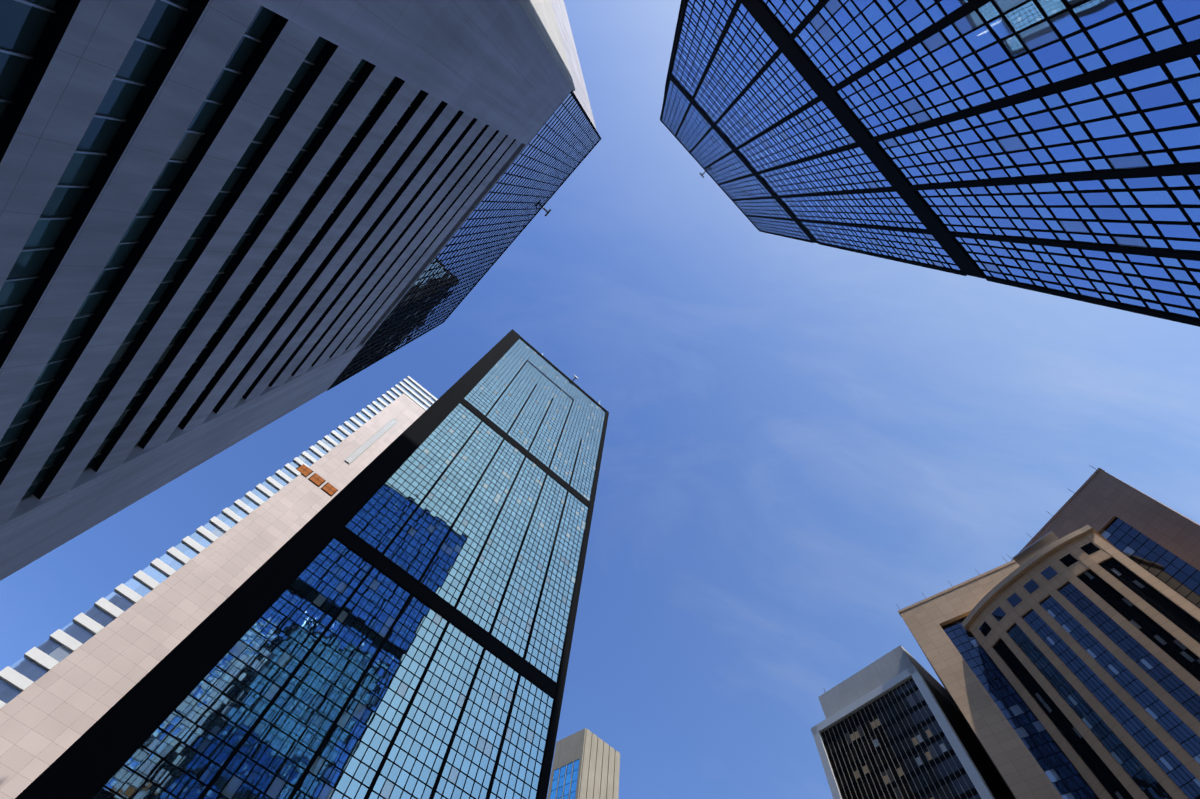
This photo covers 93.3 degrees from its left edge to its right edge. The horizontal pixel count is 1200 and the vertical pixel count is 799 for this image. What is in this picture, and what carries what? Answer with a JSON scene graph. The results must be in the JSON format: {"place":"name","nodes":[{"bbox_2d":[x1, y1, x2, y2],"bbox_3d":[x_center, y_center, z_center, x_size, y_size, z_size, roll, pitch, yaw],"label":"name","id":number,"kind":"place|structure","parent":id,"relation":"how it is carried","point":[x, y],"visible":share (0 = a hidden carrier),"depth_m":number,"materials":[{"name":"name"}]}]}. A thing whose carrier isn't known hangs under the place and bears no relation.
{"place":"outdoors","nodes":[
{"label":"outdoors","id":0,"kind":"place"},
{"bbox_2d":[0,0,1199,798],"label":"sky","id":1,"kind":"structure","parent":0,"point":[804,442],"materials":[{"name":"blue"}]},
{"label":"ground","id":2,"kind":"structure","parent":0,"visible":0},
{"bbox_2d":[0,376,437,798],"bbox_3d":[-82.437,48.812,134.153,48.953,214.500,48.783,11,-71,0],"label":"tan tower","id":3,"kind":"structure","parent":2,"relation":"on","point":[64,689],"depth_m":104.49,"materials":[{"name":"concrete"}]},
{"bbox_2d":[0,0,601,580],"bbox_3d":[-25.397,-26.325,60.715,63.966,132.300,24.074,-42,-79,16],"label":"banded tower","id":4,"kind":"structure","parent":2,"relation":"on","point":[224,224],"depth_m":32.38,"materials":[{"name":"concrete"}]},
{"bbox_2d":[15,329,608,798],"bbox_3d":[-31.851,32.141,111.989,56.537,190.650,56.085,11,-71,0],"label":"skyscraper","id":5,"kind":"structure","parent":2,"relation":"on","point":[395,617],"depth_m":68.70,"materials":[{"name":"blue glass"}]},
{"bbox_2d":[547,728,619,798],"bbox_3d":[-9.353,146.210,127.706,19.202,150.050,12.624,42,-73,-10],"label":"skyscraper","id":6,"kind":"structure","parent":2,"relation":"on","point":[586,764],"depth_m":186.10,"materials":[{"name":"beige concrete"}]},
{"bbox_2d":[811,645,1013,798],"bbox_3d":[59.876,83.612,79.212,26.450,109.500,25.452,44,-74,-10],"label":"skyscraper","id":7,"kind":"structure","parent":2,"relation":"on","point":[893,725],"depth_m":106.25,"materials":[{"name":"black glass"}]},
{"bbox_2d":[660,0,1199,326],"bbox_3d":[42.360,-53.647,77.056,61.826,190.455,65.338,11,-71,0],"label":"blue glass tower","id":8,"kind":"structure","parent":2,"relation":"on","point":[1051,147],"depth_m":41.44,"materials":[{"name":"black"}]},
{"bbox_2d":[896,465,1199,798],"bbox_3d":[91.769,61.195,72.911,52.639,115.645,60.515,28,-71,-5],"label":"skyscraper","id":9,"kind":"structure","parent":2,"relation":"on","point":[1061,650],"depth_m":92.60,"materials":[{"name":"beige concrete"}]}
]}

